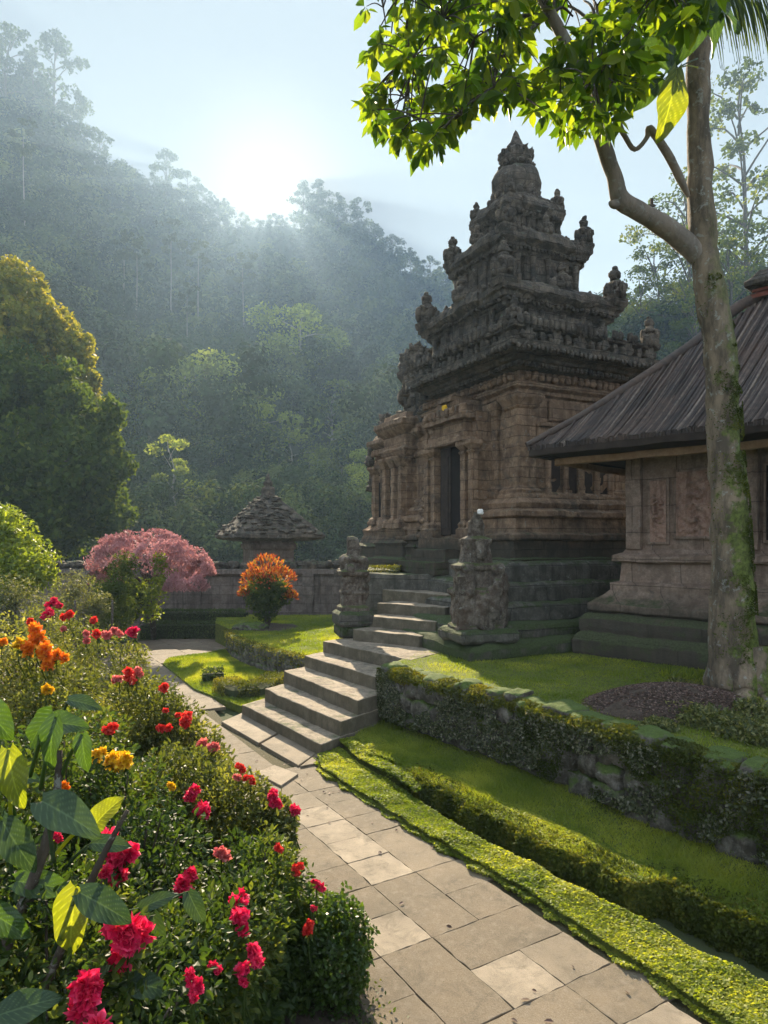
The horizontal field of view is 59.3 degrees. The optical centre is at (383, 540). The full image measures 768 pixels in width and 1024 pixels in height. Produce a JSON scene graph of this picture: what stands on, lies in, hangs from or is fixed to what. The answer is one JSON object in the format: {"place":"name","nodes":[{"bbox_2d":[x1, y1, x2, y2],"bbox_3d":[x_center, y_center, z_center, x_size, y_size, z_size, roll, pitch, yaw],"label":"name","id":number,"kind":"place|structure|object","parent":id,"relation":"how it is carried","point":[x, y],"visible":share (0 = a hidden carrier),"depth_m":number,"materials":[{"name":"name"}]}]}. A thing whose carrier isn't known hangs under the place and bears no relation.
{"place":"outdoors","nodes":[
{"label":"outdoors","id":0,"kind":"place"},
{"bbox_2d":[0,651,369,1023],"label":"border soil","id":1,"kind":"structure","parent":0,"point":[304,1019],"depth_m":2.79,"materials":[{"name":"brown soil"}]},
{"bbox_2d":[0,502,62,661],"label":"lime shrub","id":2,"kind":"object","parent":1,"relation":"on","point":[17,556],"visible":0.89,"depth_m":10.78,"materials":[{"name":"green plant"}]},
{"bbox_2d":[0,570,66,677],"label":"fine shrub","id":3,"kind":"object","parent":1,"relation":"on","point":[14,600],"visible":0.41,"depth_m":9.49,"materials":[{"name":"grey plant"}]},
{"bbox_2d":[0,610,109,837],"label":"azalea bush","id":4,"kind":"object","parent":1,"relation":"on","point":[23,705],"visible":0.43,"depth_m":4.23,"materials":[{"name":"green plant"}]},
{"bbox_2d":[45,568,117,659],"bbox_3d":[-4.677,1.216,10.190,1.018,1.568,1.440,0,0,0],"label":"fine shrub","id":5,"kind":"object","parent":1,"relation":"on","point":[96,608],"visible":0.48,"depth_m":10.42,"materials":[{"name":"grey plant"}]},
{"bbox_2d":[12,597,152,748],"bbox_3d":[-2.848,1.304,6.369,2.009,1.489,0.889,0,0,26],"label":"azalea bush","id":6,"kind":"object","parent":1,"relation":"on","point":[86,638],"visible":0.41,"depth_m":6.29,"materials":[{"name":"green plant"}]},
{"bbox_2d":[0,694,205,1023],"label":"leaved plant","id":7,"kind":"object","parent":1,"relation":"on","point":[57,808],"visible":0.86,"depth_m":1.68,"materials":[{"name":"green plant"}]},
{"bbox_2d":[0,696,219,993],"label":"rose bush","id":8,"kind":"object","parent":1,"relation":"on","point":[94,786],"visible":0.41,"depth_m":2.74,"materials":[{"name":"green plant"}]},
{"bbox_2d":[0,801,222,1023],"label":"rose bush","id":9,"kind":"object","parent":1,"relation":"on","point":[85,1000],"visible":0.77,"depth_m":1.73,"materials":[{"name":"green plant"}]},
{"bbox_2d":[91,550,140,666],"bbox_3d":[-4.494,1.082,10.835,0.826,1.836,2.944,0,0,-12],"label":"fine shrub","id":10,"kind":"object","parent":1,"relation":"on","point":[123,609],"visible":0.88,"depth_m":11.80,"materials":[{"name":"green plant"}]},
{"bbox_2d":[86,666,237,815],"bbox_3d":[-1.640,1.452,4.717,0.851,1.204,1.310,0,0,-42],"label":"azalea bush","id":11,"kind":"object","parent":1,"relation":"on","point":[159,718],"visible":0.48,"depth_m":4.58,"materials":[{"name":"green plant"}]},
{"bbox_2d":[121,738,300,916],"bbox_3d":[-0.901,1.565,3.560,0.722,0.986,1.131,0,0,-43],"label":"rose bush","id":12,"kind":"object","parent":1,"relation":"on","point":[213,789],"visible":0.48,"depth_m":3.44,"materials":[{"name":"green plant"}]},
{"bbox_2d":[118,823,325,1023],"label":"rose bush","id":13,"kind":"object","parent":1,"relation":"on","point":[253,955],"visible":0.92,"depth_m":2.40,"materials":[{"name":"green plant"}]},
{"bbox_2d":[199,727,408,1023],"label":"weeds","id":14,"kind":"object","parent":1,"relation":"on","point":[364,1013],"visible":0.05,"depth_m":2.82,"materials":[{"name":"green plant"}]},
{"bbox_2d":[283,880,380,1020],"bbox_3d":[-0.274,1.773,2.906,0.522,0.549,0.500,0,0,0],"label":"box bush","id":15,"kind":"object","parent":1,"relation":"on","point":[342,964],"visible":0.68,"depth_m":2.79,"materials":[{"name":"green plant"}]},
{"bbox_2d":[163,649,281,713],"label":"lawn","id":16,"kind":"structure","parent":0,"point":[227,704],"depth_m":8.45,"materials":[{"name":"green plant"}]},
{"bbox_2d":[200,665,225,681],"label":"clipped hedge","id":17,"kind":"object","parent":16,"relation":"on","point":[216,671],"visible":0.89,"depth_m":9.36,"materials":[{"name":"green plant"}]},
{"bbox_2d":[212,671,283,697],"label":"clipped hedge","id":18,"kind":"object","parent":16,"relation":"on","point":[256,686],"visible":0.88,"depth_m":8.58,"materials":[{"name":"green plant"}]},
{"bbox_2d":[223,629,307,674],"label":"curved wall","id":19,"kind":"structure","parent":16,"relation":"on","point":[266,657],"depth_m":10.21,"materials":[{"name":"plant"}]},
{"bbox_2d":[47,125,414,561],"bbox_3d":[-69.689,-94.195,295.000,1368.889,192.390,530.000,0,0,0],"label":"hill","id":20,"kind":"structure","parent":0,"point":[280,246],"depth_m":347.45,"materials":[{"name":"green plant"}]},
{"bbox_2d":[0,40,8,93],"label":"ridge tree","id":21,"kind":"object","parent":20,"relation":"on","point":[2,49],"visible":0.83,"depth_m":224.34,"materials":[{"name":"green plant"}]},
{"bbox_2d":[0,21,34,112],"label":"ridge tree","id":22,"kind":"object","parent":20,"relation":"on","point":[12,39],"visible":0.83,"depth_m":227.77,"materials":[{"name":"green plant"}]},
{"bbox_2d":[7,118,37,225],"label":"slender tree","id":23,"kind":"object","parent":20,"relation":"on","point":[25,151],"visible":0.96,"depth_m":149.89,"materials":[{"name":"green plant"}]},
{"bbox_2d":[7,57,53,114],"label":"ridge tree","id":24,"kind":"object","parent":20,"relation":"on","point":[32,64],"visible":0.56,"depth_m":233.55,"materials":[{"name":"green plant"}]},
{"bbox_2d":[22,28,89,130],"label":"ridge tree","id":25,"kind":"object","parent":20,"relation":"on","point":[59,46],"visible":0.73,"depth_m":242.49,"materials":[{"name":"green plant"}]},
{"bbox_2d":[57,89,99,146],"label":"ridge tree","id":26,"kind":"object","parent":20,"relation":"on","point":[79,111],"visible":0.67,"depth_m":255.36,"materials":[{"name":"green plant"}]},
{"bbox_2d":[88,130,114,174],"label":"ridge tree","id":27,"kind":"object","parent":20,"relation":"on","point":[99,139],"visible":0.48,"depth_m":271.83,"materials":[{"name":"green plant"}]},
{"bbox_2d":[103,384,144,440],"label":"valley tree","id":28,"kind":"object","parent":20,"relation":"on","point":[132,394],"visible":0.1,"depth_m":95.02,"materials":[{"name":"green plant"}]},
{"bbox_2d":[110,236,140,305],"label":"slender tree","id":29,"kind":"object","parent":20,"relation":"on","point":[118,256],"visible":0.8,"depth_m":149.53,"materials":[{"name":"green plant"}]},
{"bbox_2d":[120,229,154,316],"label":"slender tree","id":30,"kind":"object","parent":20,"relation":"on","point":[136,242],"visible":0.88,"depth_m":149.70,"materials":[{"name":"green plant"}]},
{"bbox_2d":[143,171,163,204],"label":"ridge tree","id":31,"kind":"object","parent":20,"relation":"on","point":[155,180],"visible":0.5,"depth_m":333.85,"materials":[{"name":"green plant"}]},
{"bbox_2d":[148,148,186,204],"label":"ridge tree","id":32,"kind":"object","parent":20,"relation":"on","point":[166,163],"visible":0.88,"depth_m":341.80,"materials":[{"name":"green plant"}]},
{"bbox_2d":[152,217,187,311],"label":"slender tree","id":33,"kind":"object","parent":20,"relation":"on","point":[172,237],"visible":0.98,"depth_m":189.84,"materials":[{"name":"green plant"}]},
{"bbox_2d":[143,434,202,510],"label":"slender tree","id":34,"kind":"object","parent":20,"relation":"on","point":[175,461],"visible":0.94,"depth_m":48.09,"materials":[{"name":"green plant"}]},
{"bbox_2d":[113,347,258,469],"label":"valley tree","id":35,"kind":"object","parent":20,"relation":"on","point":[184,370],"visible":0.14,"depth_m":94.56,"materials":[{"name":"green plant"}]},
{"bbox_2d":[174,282,199,336],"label":"slender tree","id":36,"kind":"object","parent":20,"relation":"on","point":[182,296],"visible":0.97,"depth_m":149.85,"materials":[{"name":"green plant"}]},
{"bbox_2d":[177,170,202,212],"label":"ridge tree","id":37,"kind":"object","parent":20,"relation":"on","point":[198,185],"visible":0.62,"depth_m":358.57,"materials":[{"name":"green plant"}]},
{"bbox_2d":[186,238,210,325],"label":"slender tree","id":38,"kind":"object","parent":20,"relation":"on","point":[197,245],"visible":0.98,"depth_m":189.90,"materials":[{"name":"green plant"}]},
{"bbox_2d":[197,186,213,216],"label":"ridge tree","id":39,"kind":"object","parent":20,"relation":"on","point":[201,193],"visible":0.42,"depth_m":367.23,"materials":[{"name":"green plant"}]},
{"bbox_2d":[211,205,224,230],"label":"ridge tree","id":40,"kind":"object","parent":20,"relation":"on","point":[219,212],"visible":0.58,"depth_m":377.72,"materials":[{"name":"green plant"}]},
{"bbox_2d":[216,198,233,220],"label":"ridge tree","id":41,"kind":"object","parent":20,"relation":"on","point":[224,202],"visible":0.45,"depth_m":381.86,"materials":[{"name":"green plant"}]},
{"bbox_2d":[226,252,257,325],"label":"slender tree","id":42,"kind":"object","parent":20,"relation":"on","point":[247,265],"visible":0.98,"depth_m":199.75,"materials":[{"name":"green plant"}]},
{"bbox_2d":[195,382,302,459],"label":"valley tree","id":43,"kind":"object","parent":20,"relation":"on","point":[267,410],"visible":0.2,"depth_m":103.97,"materials":[{"name":"green plant"}]},
{"bbox_2d":[250,411,334,468],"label":"valley tree","id":44,"kind":"object","parent":20,"relation":"on","point":[293,435],"visible":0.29,"depth_m":109.92,"materials":[{"name":"green plant"}]},
{"bbox_2d":[237,301,350,412],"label":"valley tree","id":45,"kind":"object","parent":20,"relation":"on","point":[303,312],"visible":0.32,"depth_m":156.93,"materials":[{"name":"green plant"}]},
{"bbox_2d":[286,179,316,236],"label":"ridge tree","id":46,"kind":"object","parent":20,"relation":"on","point":[303,184],"visible":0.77,"depth_m":387.49,"materials":[{"name":"green plant"}]},
{"bbox_2d":[305,178,334,233],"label":"ridge tree","id":47,"kind":"object","parent":20,"relation":"on","point":[317,183],"visible":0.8,"depth_m":385.16,"materials":[{"name":"green plant"}]},
{"bbox_2d":[281,379,367,450],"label":"valley tree","id":48,"kind":"object","parent":20,"relation":"on","point":[343,382],"visible":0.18,"depth_m":127.42,"materials":[{"name":"green plant"}]},
{"bbox_2d":[325,192,348,230],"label":"ridge tree","id":49,"kind":"object","parent":20,"relation":"on","point":[340,202],"visible":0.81,"depth_m":383.94,"materials":[{"name":"green plant"}]},
{"bbox_2d":[315,443,360,484],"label":"valley tree","id":50,"kind":"object","parent":20,"relation":"on","point":[322,452],"visible":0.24,"depth_m":88.97,"materials":[{"name":"green plant"}]},
{"bbox_2d":[341,447,374,490],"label":"valley tree","id":51,"kind":"object","parent":20,"relation":"on","point":[358,457],"visible":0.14,"depth_m":68.48,"materials":[{"name":"green plant"}]},
{"bbox_2d":[345,197,373,234],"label":"ridge tree","id":52,"kind":"object","parent":20,"relation":"on","point":[352,204],"visible":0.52,"depth_m":380.18,"materials":[{"name":"green plant"}]},
{"bbox_2d":[351,465,372,496],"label":"valley tree","id":53,"kind":"object","parent":20,"relation":"on","point":[361,471],"visible":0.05,"depth_m":60.74,"materials":[{"name":"green plant"}]},
{"bbox_2d":[365,223,386,252],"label":"ridge tree","id":54,"kind":"object","parent":20,"relation":"on","point":[374,227],"visible":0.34,"depth_m":378.35,"materials":[{"name":"green plant"}]},
{"bbox_2d":[0,65,767,567],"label":"forest","id":55,"kind":"object","parent":20,"relation":"on","point":[78,211],"visible":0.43,"depth_m":140.82,"materials":[{"name":"green plant"}]},
{"bbox_2d":[380,234,403,265],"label":"ridge tree","id":56,"kind":"object","parent":20,"relation":"on","point":[395,238],"visible":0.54,"depth_m":372.81,"materials":[{"name":"green plant"}]},
{"bbox_2d":[400,247,420,275],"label":"ridge tree","id":57,"kind":"object","parent":20,"relation":"on","point":[411,252],"visible":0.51,"depth_m":369.19,"materials":[{"name":"green plant"}]},
{"bbox_2d":[420,255,443,286],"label":"ridge tree","id":58,"kind":"object","parent":20,"relation":"on","point":[430,259],"visible":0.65,"depth_m":364.96,"materials":[{"name":"green plant"}]},
{"bbox_2d":[438,272,452,289],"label":"ridge tree","id":59,"kind":"object","parent":20,"relation":"on","point":[445,284],"visible":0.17,"depth_m":358.92,"materials":[{"name":"green plant"}]},
{"bbox_2d":[607,266,681,349],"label":"hillside tree","id":60,"kind":"object","parent":20,"relation":"on","point":[617,322],"visible":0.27,"depth_m":83.23,"materials":[{"name":"green plant"}]},
{"bbox_2d":[614,241,691,332],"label":"hillside tree","id":61,"kind":"object","parent":20,"relation":"on","point":[640,254],"visible":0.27,"depth_m":94.98,"materials":[{"name":"green plant"}]},
{"bbox_2d":[663,295,700,351],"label":"hillside tree","id":62,"kind":"object","parent":20,"relation":"on","point":[678,324],"visible":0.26,"depth_m":66.50,"materials":[{"name":"green plant"}]},
{"bbox_2d":[618,170,767,342],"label":"hillside tree","id":63,"kind":"object","parent":20,"relation":"on","point":[732,230],"visible":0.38,"depth_m":80.87,"materials":[{"name":"green plant"}]},
{"bbox_2d":[654,56,767,291],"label":"hillside tree","id":64,"kind":"object","parent":20,"relation":"on","point":[740,148],"visible":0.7,"depth_m":87.59,"materials":[{"name":"green plant"}]},
{"bbox_2d":[676,232,767,333],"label":"hillside tree","id":65,"kind":"object","parent":20,"relation":"on","point":[731,244],"visible":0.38,"depth_m":69.90,"materials":[{"name":"green plant"}]},
{"bbox_2d":[727,216,767,299],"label":"hillside tree","id":66,"kind":"object","parent":20,"relation":"on","point":[754,251],"visible":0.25,"depth_m":75.22,"materials":[{"name":"green plant"}]},
{"bbox_2d":[221,713,319,787],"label":"landing paving","id":67,"kind":"structure","parent":0,"point":[289,751],"depth_m":6.40,"materials":[{"name":"stone"}]},
{"bbox_2d":[215,614,340,654],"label":"terrace lawn","id":68,"kind":"structure","parent":0,"point":[219,633],"depth_m":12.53,"materials":[{"name":"green plant"}]},
{"bbox_2d":[251,623,297,630],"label":"soil","id":69,"kind":"structure","parent":68,"relation":"on","point":[276,626],"depth_m":12.43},
{"bbox_2d":[232,621,268,630],"bbox_3d":[-2.414,1.590,12.210,0.682,0.226,0.307,0,0,0],"label":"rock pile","id":70,"kind":"object","parent":69,"relation":"on","point":[256,625],"visible":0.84,"depth_m":12.12,"materials":[{"name":"stone"}]},
{"bbox_2d":[237,552,298,624],"bbox_3d":[-2.178,0.924,12.607,1.030,1.410,0.997,0,0,-39],"label":"orange shrub","id":71,"kind":"object","parent":69,"relation":"on","point":[268,595],"visible":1,"depth_m":12.46,"materials":[{"name":"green plant"}]},
{"bbox_2d":[0,0,767,320],"label":"sky","id":72,"kind":"structure","parent":0,"point":[252,98],"materials":[{"name":"white"}]},
{"bbox_2d":[2,632,767,987],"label":"garden ground","id":73,"kind":"structure","parent":0,"point":[662,924],"depth_m":3.46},
{"bbox_2d":[0,254,104,485],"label":"golden tree","id":74,"kind":"object","parent":73,"relation":"on","point":[41,322],"visible":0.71,"depth_m":30.03,"materials":[{"name":"yellow plant"}]},
{"bbox_2d":[0,334,140,560],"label":"broadleaf tree","id":75,"kind":"object","parent":73,"relation":"on","point":[65,465],"visible":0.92,"depth_m":25.09,"materials":[{"name":"green plant"}]},
{"bbox_2d":[89,567,148,629],"bbox_3d":[-5.282,1.218,13.524,1.252,1.591,0.982,0,0,0],"label":"dark shrub","id":76,"kind":"object","parent":73,"relation":"on","point":[135,583],"visible":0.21,"depth_m":13.43,"materials":[{"name":"green plant"}]},
{"bbox_2d":[83,528,218,639],"bbox_3d":[-4.478,0.893,12.877,2.718,2.300,2.102,0,0,0],"label":"pink tree","id":77,"kind":"object","parent":73,"relation":"on","point":[179,552],"visible":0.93,"depth_m":12.57,"materials":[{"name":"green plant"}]},
{"bbox_2d":[136,551,181,622],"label":"climbing shrub","id":78,"kind":"object","parent":73,"relation":"on","point":[153,591],"visible":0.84,"depth_m":12.21,"materials":[{"name":"green plant"}]},
{"bbox_2d":[0,559,340,632],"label":"boundary wall","id":79,"kind":"structure","parent":73,"relation":"on","point":[316,585],"depth_m":15.00,"materials":[{"name":"stone"}]},
{"bbox_2d":[138,619,215,639],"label":"clipped hedge","id":80,"kind":"object","parent":73,"relation":"on","point":[191,630],"visible":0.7,"depth_m":13.59,"materials":[{"name":"green plant"}]},
{"bbox_2d":[155,608,248,623],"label":"clipped hedge","id":81,"kind":"object","parent":73,"relation":"on","point":[201,614],"visible":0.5,"depth_m":14.18,"materials":[{"name":"green plant"}]},
{"bbox_2d":[215,472,324,567],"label":"shrine tower","id":82,"kind":"structure","parent":73,"relation":"on","point":[268,520],"depth_m":16.02,"materials":[{"name":"stone"}]},
{"bbox_2d":[242,589,450,753],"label":"stone stairs","id":83,"kind":"structure","parent":73,"relation":"on","point":[324,700],"depth_m":7.61,"materials":[{"name":"grey stone"}]},
{"bbox_2d":[332,536,373,637],"bbox_3d":[-0.410,0.625,9.128,0.523,1.370,0.488,0,0,-14],"label":"guardian statue","id":84,"kind":"object","parent":83,"relation":"on","point":[351,612],"visible":0.98,"depth_m":8.98,"materials":[{"name":"stone"}]},
{"bbox_2d":[359,130,660,661],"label":"stone temple","id":85,"kind":"structure","parent":73,"relation":"on","point":[510,363],"depth_m":9.96,"materials":[{"name":"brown stone"}]},
{"bbox_2d":[441,447,459,535],"bbox_3d":[1.059,-0.750,10.440,0.069,1.380,0.663,0,0,-26],"label":"doorway","id":86,"kind":"structure","parent":85,"relation":"in","point":[450,457],"depth_m":10.49,"materials":[{"name":"grey wood"}]},
{"bbox_2d":[438,509,519,644],"bbox_3d":[1.063,0.396,7.622,0.734,1.495,0.615,0,0,-20],"label":"guardian statue","id":87,"kind":"object","parent":85,"relation":"on","point":[478,591],"visible":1,"depth_m":7.47,"materials":[{"name":"stone"}]},
{"bbox_2d":[368,564,401,572],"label":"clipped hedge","id":88,"kind":"object","parent":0,"point":[388,567],"visible":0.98,"depth_m":10.45,"materials":[{"name":"green plant"}]},
{"bbox_2d":[93,639,713,1023],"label":"path paving","id":89,"kind":"structure","parent":0,"point":[476,963],"depth_m":3.40,"materials":[{"name":"stone"}]},
{"bbox_2d":[255,755,629,1022],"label":"fallen leaves","id":90,"kind":"object","parent":89,"relation":"on","point":[548,1020],"visible":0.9,"depth_m":3.13,"materials":[{"name":"brown plant"}]},
{"bbox_2d":[313,724,767,1023],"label":"lawn","id":91,"kind":"structure","parent":0,"point":[596,938],"depth_m":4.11,"materials":[{"name":"green plant"}]},
{"bbox_2d":[339,729,767,922],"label":"ground cover","id":92,"kind":"object","parent":91,"relation":"on","point":[363,750],"visible":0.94,"depth_m":4.62,"materials":[{"name":"green plant"}]},
{"bbox_2d":[354,719,767,919],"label":"grass","id":93,"kind":"structure","parent":91,"relation":"on","point":[499,783],"depth_m":4.55,"materials":[{"name":"green plant"}]},
{"bbox_2d":[375,661,767,867],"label":"retaining wall","id":94,"kind":"structure","parent":91,"relation":"on","point":[687,788],"depth_m":4.64,"materials":[{"name":"stone"}]},
{"bbox_2d":[402,763,767,971],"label":"edging hedge","id":95,"kind":"object","parent":91,"relation":"on","point":[677,898],"visible":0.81,"depth_m":3.73,"materials":[{"name":"green plant"}]},
{"bbox_2d":[399,650,767,758],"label":"terrace lawn","id":96,"kind":"structure","parent":0,"point":[591,686],"depth_m":6.48,"materials":[{"name":"green plant"}]},
{"bbox_2d":[525,269,767,669],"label":"roofed pavilion","id":97,"kind":"structure","parent":96,"relation":"on","point":[644,432],"depth_m":7.29,"materials":[{"name":"stone"}]},
{"bbox_2d":[581,682,763,724],"bbox_3d":[2.276,1.230,5.270,1.414,0.198,1.104,0,0,0],"label":"mulch mound","id":98,"kind":"object","parent":96,"relation":"on","point":[615,708],"visible":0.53,"depth_m":5.04,"materials":[{"name":"soil"}]},
{"bbox_2d":[351,0,767,702],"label":"leaning tree","id":99,"kind":"object","parent":98,"relation":"in","point":[615,76],"visible":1,"depth_m":4.87,"materials":[{"name":"green plant"}]},
{"bbox_2d":[639,676,767,748],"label":"ground cover","id":100,"kind":"object","parent":96,"relation":"on","point":[744,728],"visible":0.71,"depth_m":4.62,"materials":[{"name":"green plant"}]},
{"bbox_2d":[657,664,767,709],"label":"grass tufts","id":101,"kind":"object","parent":96,"relation":"on","point":[683,675],"visible":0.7,"depth_m":6.24,"materials":[{"name":"green plant"}]},
{"bbox_2d":[716,0,767,72],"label":"palm frond","id":102,"kind":"object","parent":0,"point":[739,9],"visible":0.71,"depth_m":7.91,"materials":[{"name":"green plant"}]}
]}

